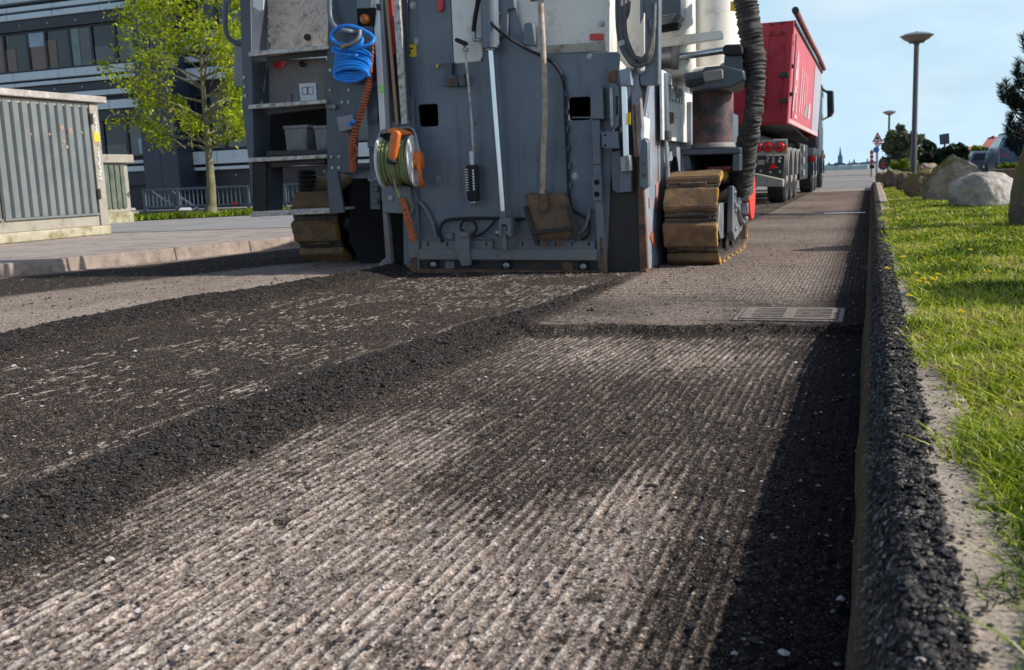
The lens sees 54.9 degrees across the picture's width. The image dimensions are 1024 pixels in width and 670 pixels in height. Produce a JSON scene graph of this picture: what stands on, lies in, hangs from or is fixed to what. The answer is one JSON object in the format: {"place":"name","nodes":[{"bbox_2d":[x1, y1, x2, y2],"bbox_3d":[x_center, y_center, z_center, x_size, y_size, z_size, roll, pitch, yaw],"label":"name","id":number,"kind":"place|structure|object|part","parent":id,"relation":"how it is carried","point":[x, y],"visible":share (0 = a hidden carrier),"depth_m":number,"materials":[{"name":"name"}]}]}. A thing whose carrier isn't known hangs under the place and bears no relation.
{"place":"outdoors","nodes":[
{"label":"outdoors","id":0,"kind":"place"},
{"bbox_2d":[0,205,293,262],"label":"pavement","id":1,"kind":"structure","parent":0,"point":[76,246],"depth_m":11.65,"materials":[{"name":"grey concrete"}]},
{"bbox_2d":[0,88,110,243],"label":"service cabinet","id":2,"kind":"object","parent":1,"relation":"on","point":[52,181],"visible":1,"depth_m":12.96,"materials":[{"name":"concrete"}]},
{"bbox_3d":[-6.089,-2.290,12.943,0.055,1.497,1.625,1,10,20],"label":"door","id":3,"kind":"part","parent":2,"relation":"part of","materials":[{"name":"grey metal"}]},
{"bbox_2d":[0,0,368,209],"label":"office building","id":4,"kind":"structure","parent":0,"point":[57,46],"depth_m":31.32,"materials":[{"name":"metal"}]},
{"bbox_2d":[0,35,5,74],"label":"window","id":5,"kind":"structure","parent":4,"relation":"in","point":[2,60],"depth_m":32.78,"materials":[{"name":"grey glass"}]},
{"bbox_2d":[2,32,29,73],"bbox_3d":[-16.333,-9.295,32.537,1.012,1.253,0.080,1,10,20],"label":"window","id":6,"kind":"structure","parent":4,"relation":"in","point":[15,44],"depth_m":32.55,"materials":[{"name":"grey glass"}]},
{"bbox_2d":[26,30,47,71],"bbox_3d":[-15.499,-9.279,32.236,0.762,1.253,0.080,1,10,20],"label":"window","id":7,"kind":"structure","parent":4,"relation":"in","point":[36,48],"depth_m":32.25,"materials":[{"name":"grey glass"}]},
{"bbox_2d":[44,27,71,69],"bbox_3d":[-14.682,-9.264,31.940,0.976,1.253,0.080,1,10,20],"label":"window","id":8,"kind":"structure","parent":4,"relation":"in","point":[56,40],"depth_m":31.95,"materials":[{"name":"grey glass"}]},
{"bbox_2d":[67,25,93,67],"bbox_3d":[-13.802,-9.247,31.622,0.894,1.253,0.080,1,10,20],"label":"window","id":9,"kind":"structure","parent":4,"relation":"in","point":[80,45],"depth_m":31.64,"materials":[{"name":"grey glass"}]},
{"bbox_2d":[99,122,104,153],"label":"window","id":10,"kind":"structure","parent":4,"relation":"in","point":[100,124],"depth_m":31.92,"materials":[{"name":"grey glass"}]},
{"bbox_2d":[90,22,118,65],"bbox_3d":[-12.940,-9.231,31.310,0.940,1.253,0.080,1,10,20],"label":"window","id":11,"kind":"structure","parent":4,"relation":"in","point":[102,36],"depth_m":31.32,"materials":[{"name":"grey glass"}]},
{"bbox_2d":[102,121,128,154],"bbox_3d":[-12.739,-6.284,31.751,0.952,1.140,0.080,1,10,20],"label":"window","id":12,"kind":"structure","parent":4,"relation":"in","point":[115,139],"depth_m":31.76,"materials":[{"name":"grey glass"}]},
{"bbox_2d":[113,20,133,62],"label":"window","id":13,"kind":"structure","parent":4,"relation":"in","point":[119,31],"depth_m":31.07,"materials":[{"name":"grey glass"}]},
{"bbox_2d":[126,121,142,156],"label":"window","id":14,"kind":"structure","parent":4,"relation":"in","point":[133,138],"depth_m":31.52,"materials":[{"name":"grey glass"}]},
{"bbox_2d":[185,0,215,29],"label":"window","id":15,"kind":"structure","parent":4,"relation":"in","point":[206,7],"depth_m":30.40,"materials":[{"name":"grey glass"}]},
{"bbox_2d":[193,93,225,149],"bbox_3d":[-9.467,-6.691,30.971,1.050,1.712,0.080,1,10,20],"label":"window","id":16,"kind":"structure","parent":4,"relation":"in","point":[197,105],"depth_m":30.98,"materials":[{"name":"black glass"}]},
{"bbox_2d":[214,0,240,25],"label":"window","id":17,"kind":"structure","parent":4,"relation":"in","point":[217,11],"depth_m":30.18,"materials":[{"name":"grey glass"}]},
{"bbox_2d":[222,93,246,148],"bbox_3d":[-8.471,-6.672,30.611,1.050,1.712,0.080,1,10,20],"label":"window","id":18,"kind":"structure","parent":4,"relation":"in","point":[242,144],"depth_m":30.75,"materials":[{"name":"grey glass"}]},
{"bbox_2d":[358,104,368,141],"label":"window","id":19,"kind":"structure","parent":4,"relation":"in","point":[363,131],"depth_m":29.23,"materials":[{"name":"grey glass"}]},
{"bbox_2d":[109,215,293,232],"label":"side road","id":20,"kind":"structure","parent":0,"point":[235,222],"depth_m":16.47,"materials":[{"name":"grey asphalt"}]},
{"bbox_2d":[102,154,133,223],"bbox_3d":[-8.362,-2.738,18.773,1.610,1.315,1.646,1,10,20],"label":"cabinet","id":21,"kind":"object","parent":20,"relation":"on","point":[117,187],"visible":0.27,"depth_m":18.87,"materials":[{"name":"concrete"}]},
{"bbox_3d":[-7.693,-2.768,18.477,0.032,0.815,1.260,1,10,20],"label":"ribbed door","id":22,"kind":"part","parent":21,"relation":"part of","materials":[{"name":"green metal"}]},
{"bbox_2d":[0,190,870,669],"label":"milled road","id":23,"kind":"structure","parent":0,"point":[816,224],"depth_m":2.77,"materials":[{"name":"grey asphalt"}]},
{"bbox_2d":[0,236,299,277],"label":"kerb row","id":24,"kind":"object","parent":23,"relation":"on","point":[61,264],"visible":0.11,"depth_m":9.71,"materials":[{"name":"concrete"}]},
{"bbox_2d":[0,260,848,579],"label":"loose millings","id":25,"kind":"object","parent":23,"relation":"on","point":[40,520],"visible":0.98,"depth_m":3.25,"materials":[{"name":"stone"}]},
{"bbox_2d":[0,231,867,669],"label":"loose grit","id":26,"kind":"object","parent":23,"relation":"on","point":[60,647],"visible":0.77,"depth_m":2.48,"materials":[{"name":"stone"}]},
{"bbox_2d":[223,0,766,273],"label":"milling machine","id":27,"kind":"object","parent":23,"relation":"on","point":[651,156],"visible":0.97,"depth_m":7.85,"materials":[{"name":"grey metal"}]},
{"bbox_2d":[283,125,318,149],"bbox_3d":[-1.804,-1.684,8.507,0.247,0.240,0.220,1,10,20],"label":"bucket","id":28,"kind":"object","parent":27,"relation":"on","point":[299,137],"visible":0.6,"depth_m":8.43,"materials":[{"name":"grey plastic"}]},
{"bbox_2d":[313,125,326,149],"bbox_3d":[-1.548,-1.666,8.416,0.202,0.236,0.220,1,10,20],"label":"bucket","id":29,"kind":"object","parent":27,"relation":"on","point":[321,136],"visible":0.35,"depth_m":8.34,"materials":[{"name":"grey plastic"}]},
{"bbox_2d":[330,24,375,82],"bbox_3d":[-1.255,-2.216,7.761,0.418,0.453,0.214,1,10,20],"label":"air hose","id":30,"kind":"object","parent":27,"relation":"hanging from","point":[351,57],"visible":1,"depth_m":7.77,"materials":[{"name":"blue plastic"}]},
{"bbox_2d":[373,0,391,133],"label":"spirit level","id":31,"kind":"object","parent":27,"relation":"on","point":[382,67],"visible":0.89,"depth_m":7.84,"materials":[{"name":"silver metal"}]},
{"bbox_2d":[385,0,398,124],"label":"wooden pole","id":32,"kind":"object","parent":27,"relation":"on","point":[391,62],"visible":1,"depth_m":7.81,"materials":[{"name":"brown wood"}]},
{"bbox_2d":[368,126,424,197],"bbox_3d":[-0.903,-1.375,7.857,0.437,0.557,0.489,-5,10,-18],"label":"cord reel","id":33,"kind":"object","parent":27,"relation":"hanging from","point":[397,161],"visible":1,"depth_m":7.74,"materials":[{"name":"green plastic"}]},
{"bbox_2d":[389,0,408,124],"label":"aluminium straightedge","id":34,"kind":"object","parent":27,"relation":"on","point":[395,8],"visible":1,"depth_m":7.79,"materials":[{"name":"silver metal"}]},
{"bbox_2d":[399,197,416,241],"bbox_3d":[-0.840,-0.938,8.012,0.138,0.366,0.020,1,10,20],"label":"orange strap","id":35,"kind":"object","parent":27,"relation":"hanging from","point":[409,226],"visible":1,"depth_m":8.00,"materials":[{"name":"fabric"}]},
{"bbox_2d":[455,38,479,207],"bbox_3d":[-0.344,-1.650,7.722,0.136,1.310,0.102,1,10,20],"label":"marking wand","id":36,"kind":"object","parent":27,"relation":"hanging from","point":[472,181],"visible":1,"depth_m":7.74,"materials":[{"name":"metal"}]},
{"bbox_2d":[525,0,579,239],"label":"shovel","id":37,"kind":"object","parent":27,"relation":"hanging from","point":[546,210],"visible":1,"depth_m":7.57,"materials":[{"name":"brown wood"}]},
{"bbox_2d":[733,7,833,202],"bbox_3d":[6.677,-5.785,27.055,3.588,3.848,15.250,1,10,20],"label":"tipper truck","id":38,"kind":"object","parent":23,"relation":"on","point":[790,151],"visible":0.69,"depth_m":20.76,"materials":[{"name":"red paint"}]},
{"bbox_2d":[732,307,844,322],"bbox_3d":[1.433,-0.107,5.089,0.530,0.020,0.460,1,10,20],"label":"drain grate","id":39,"kind":"object","parent":23,"relation":"on","point":[793,314],"visible":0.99,"depth_m":5.02,"materials":[{"name":"metal"}]},
{"bbox_2d":[824,212,865,213],"bbox_3d":[5.139,-1.889,15.238,0.636,0.001,0.279,2,10,25],"label":"road marking","id":40,"kind":"object","parent":23,"relation":"on","point":[848,212],"visible":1,"depth_m":15.24,"materials":[{"name":"paint"}]},
{"bbox_2d":[845,182,979,669],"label":"torn road edge","id":41,"kind":"object","parent":23,"relation":"on","point":[877,637],"visible":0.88,"depth_m":1.85,"materials":[{"name":"asphalt"}]},
{"bbox_2d":[877,232,989,669],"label":"edge crumbs","id":42,"kind":"object","parent":41,"relation":"on","point":[931,651],"visible":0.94,"depth_m":1.60,"materials":[{"name":"stone"}]},
{"bbox_2d":[755,169,872,192],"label":"road","id":43,"kind":"structure","parent":0,"point":[846,180],"depth_m":44.04,"materials":[{"name":"grey asphalt"}]},
{"bbox_2d":[870,149,873,176],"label":"marker post","id":44,"kind":"object","parent":43,"relation":"on","point":[871,160],"visible":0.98,"depth_m":55.52,"materials":[{"name":"red plastic"}]},
{"bbox_2d":[824,164,891,181],"bbox_3d":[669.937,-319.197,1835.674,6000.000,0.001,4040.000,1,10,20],"label":"ground","id":45,"kind":"structure","parent":0,"point":[879,170],"depth_m":132.58,"materials":[{"name":"grey"}]},
{"bbox_2d":[834,146,846,164],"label":"church","id":46,"kind":"structure","parent":45,"relation":"on","point":[840,159],"depth_m":837.36,"materials":[{"name":"grey stone"}]},
{"bbox_2d":[824,165,867,170],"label":"site barrier","id":47,"kind":"object","parent":45,"relation":"on","point":[838,167],"visible":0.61,"depth_m":140.36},
{"bbox_2d":[847,159,858,164],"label":"turret block","id":48,"kind":"structure","parent":45,"relation":"on","point":[853,163],"depth_m":839.60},
{"bbox_2d":[859,158,878,164],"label":"long block","id":49,"kind":"structure","parent":45,"relation":"on","point":[868,162],"depth_m":835.33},
{"bbox_2d":[872,132,882,174],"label":"road sign","id":50,"kind":"object","parent":45,"relation":"on","point":[877,139],"visible":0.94,"depth_m":57.12,"materials":[{"name":"white metal"}]},
{"bbox_2d":[878,160,887,171],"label":"traffic sign","id":51,"kind":"object","parent":45,"relation":"on","point":[883,165],"visible":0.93,"depth_m":60.86,"materials":[{"name":"metal"}]},
{"bbox_2d":[882,110,895,170],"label":"street lamp","id":52,"kind":"object","parent":45,"relation":"on","point":[889,112],"visible":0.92,"depth_m":89.63,"materials":[{"name":"grey metal"}]},
{"bbox_2d":[888,158,920,171],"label":"lime bush","id":53,"kind":"object","parent":45,"relation":"on","point":[903,164],"visible":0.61,"depth_m":54.88,"materials":[{"name":"green plant"}]},
{"bbox_2d":[983,136,997,146],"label":"red roofed house","id":54,"kind":"structure","parent":45,"relation":"on","point":[989,141],"depth_m":108.92,"materials":[{"name":"tile"}]},
{"bbox_2d":[757,0,1023,164],"label":"sky","id":55,"kind":"structure","parent":0,"point":[973,44],"materials":[{"name":"blue"}]},
{"bbox_2d":[877,183,1023,665],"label":"lawn ground","id":56,"kind":"structure","parent":0,"point":[984,264],"depth_m":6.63,"materials":[{"name":"green plant"}]},
{"bbox_2d":[875,172,883,182],"bbox_3d":[13.252,-5.644,35.344,0.456,0.392,0.369,1,10,20],"label":"boulder","id":57,"kind":"object","parent":56,"relation":"on","point":[878,176],"visible":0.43,"depth_m":35.24,"materials":[{"name":"brown stone"}]},
{"bbox_2d":[882,169,902,187],"bbox_3d":[10.670,-4.351,27.455,0.718,0.519,0.567,1,10,20],"label":"boulder","id":58,"kind":"object","parent":56,"relation":"on","point":[889,177],"visible":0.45,"depth_m":27.30,"materials":[{"name":"stone"}]},
{"bbox_2d":[895,171,911,190],"bbox_3d":[9.427,-3.673,23.585,0.480,0.477,0.406,1,10,20],"label":"boulder","id":59,"kind":"object","parent":56,"relation":"on","point":[901,177],"visible":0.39,"depth_m":23.48,"materials":[{"name":"stone"}]},
{"bbox_2d":[900,31,933,172],"bbox_3d":[15.191,-8.615,37.181,1.195,5.482,1.195,1,10,20],"label":"street lamp","id":60,"kind":"object","parent":56,"relation":"on","point":[916,38],"visible":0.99,"depth_m":36.99,"materials":[{"name":"grey metal"}]},
{"bbox_2d":[903,168,931,196],"bbox_3d":[7.566,-2.816,18.280,0.605,0.526,0.487,1,10,20],"label":"boulder","id":61,"kind":"object","parent":56,"relation":"on","point":[912,183],"visible":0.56,"depth_m":18.16,"materials":[{"name":"brown stone"}]},
{"bbox_2d":[918,163,936,170],"bbox_3d":[11.719,-4.519,27.822,0.686,0.660,0.568,1,10,20],"label":"boulder","id":62,"kind":"object","parent":56,"relation":"on","point":[927,166],"visible":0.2,"depth_m":27.66,"materials":[{"name":"beige stone"}]},
{"bbox_2d":[918,139,969,164],"bbox_3d":[17.477,-7.112,39.911,1.922,1.703,1.893,1,10,20],"label":"dark shrub","id":63,"kind":"object","parent":56,"relation":"on","point":[936,155],"visible":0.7,"depth_m":39.33,"materials":[{"name":"green plant"}]},
{"bbox_2d":[876,182,1023,669],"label":"concrete kerb","id":64,"kind":"structure","parent":56,"relation":"on","point":[1002,617],"depth_m":1.62,"materials":[{"name":"grey concrete"}]},
{"bbox_2d":[889,245,1023,667],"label":"kerb grit","id":65,"kind":"object","parent":64,"relation":"on","point":[984,609],"visible":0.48,"depth_m":1.61,"materials":[{"name":"gravel"}]},
{"bbox_2d":[920,154,981,200],"bbox_3d":[6.855,-2.428,15.329,0.937,0.761,0.723,1,10,20],"label":"boulder","id":66,"kind":"object","parent":56,"relation":"on","point":[943,176],"visible":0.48,"depth_m":15.13,"materials":[{"name":"stone"}]},
{"bbox_2d":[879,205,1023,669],"bbox_3d":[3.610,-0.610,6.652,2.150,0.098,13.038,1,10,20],"label":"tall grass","id":67,"kind":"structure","parent":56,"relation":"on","point":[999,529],"depth_m":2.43,"materials":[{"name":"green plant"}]},
{"bbox_2d":[948,171,1012,206],"bbox_3d":[5.999,-1.834,12.612,0.792,0.501,0.622,1,10,20],"label":"boulder","id":68,"kind":"object","parent":56,"relation":"on","point":[983,189],"visible":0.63,"depth_m":12.39,"materials":[{"name":"stone"}]},
{"bbox_2d":[992,168,1015,177],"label":"planter wall","id":69,"kind":"structure","parent":56,"relation":"on","point":[1009,172],"depth_m":29.09,"materials":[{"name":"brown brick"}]},
{"bbox_2d":[996,162,1016,168],"bbox_3d":[14.802,-4.805,29.296,0.792,0.697,0.547,1,10,20],"label":"planter shrub","id":70,"kind":"object","parent":69,"relation":"in","point":[1006,165],"visible":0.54,"depth_m":29.23,"materials":[{"name":"green plant"}]},
{"bbox_2d":[995,31,1023,159],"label":"pine tree","id":71,"kind":"object","parent":56,"relation":"on","point":[1015,103],"visible":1,"depth_m":14.94,"materials":[{"name":"green plant"}]},
{"bbox_2d":[1008,145,1023,225],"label":"boulder","id":72,"kind":"object","parent":56,"relation":"on","point":[1016,211],"visible":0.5,"depth_m":8.51,"materials":[{"name":"stone"}]},
{"label":"parking lot","id":73,"kind":"structure","parent":0,"visible":0},
{"bbox_2d":[878,122,927,171],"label":"roadside tree","id":74,"kind":"object","parent":73,"relation":"on","point":[896,146],"visible":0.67,"depth_m":65.16,"materials":[{"name":"green plant"}]},
{"bbox_2d":[939,133,949,146],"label":"notice board","id":75,"kind":"object","parent":73,"relation":"on","point":[944,139],"visible":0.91,"depth_m":49.57,"materials":[{"name":"grey metal"}]},
{"bbox_2d":[968,151,986,171],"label":"parked car","id":76,"kind":"object","parent":73,"relation":"on","point":[976,158],"visible":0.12,"depth_m":50.26,"materials":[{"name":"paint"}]},
{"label":"rear window","id":77,"kind":"part","parent":76,"relation":"part of","materials":[{"name":"black glass"}]},
{"bbox_2d":[970,144,989,150],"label":"garden bush","id":78,"kind":"object","parent":73,"relation":"on","point":[974,147],"visible":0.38,"depth_m":71.06,"materials":[{"name":"green plant"}]},
{"bbox_2d":[984,135,1019,171],"bbox_3d":[18.242,-6.483,35.657,1.995,1.518,4.250,1,10,18],"label":"parked car","id":79,"kind":"object","parent":73,"relation":"on","point":[998,152],"visible":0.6,"depth_m":34.58,"materials":[{"name":"paint"}]},
{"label":"side window","id":80,"kind":"part","parent":79,"relation":"part of","materials":[{"name":"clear glass"}]},
{"label":"lawn strip","id":81,"kind":"structure","parent":0,"visible":0},
{"bbox_2d":[178,207,191,214],"bbox_3d":[-6.697,-2.502,20.209,0.254,0.205,0.616,-6,10,-20],"label":"label stand","id":82,"kind":"object","parent":81,"relation":"on","point":[184,210],"visible":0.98,"depth_m":20.10,"materials":[{"name":"white plastic"}]},
{"bbox_2d":[90,0,310,212],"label":"street tree","id":83,"kind":"object","parent":81,"relation":"on","point":[198,33],"visible":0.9,"depth_m":20.24,"materials":[{"name":"green plant"}]},
{"bbox_2d":[134,206,290,220],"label":"strip grass","id":84,"kind":"structure","parent":81,"relation":"on","point":[189,214],"depth_m":20.28,"materials":[{"name":"green plant"}]},
{"bbox_2d":[139,183,297,214],"bbox_3d":[-5.948,-3.162,22.927,6.384,0.652,0.465,1,10,20],"label":"railing","id":85,"kind":"object","parent":81,"relation":"on","point":[179,205],"visible":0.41,"depth_m":23.35,"materials":[{"name":"grey metal"}]}
]}

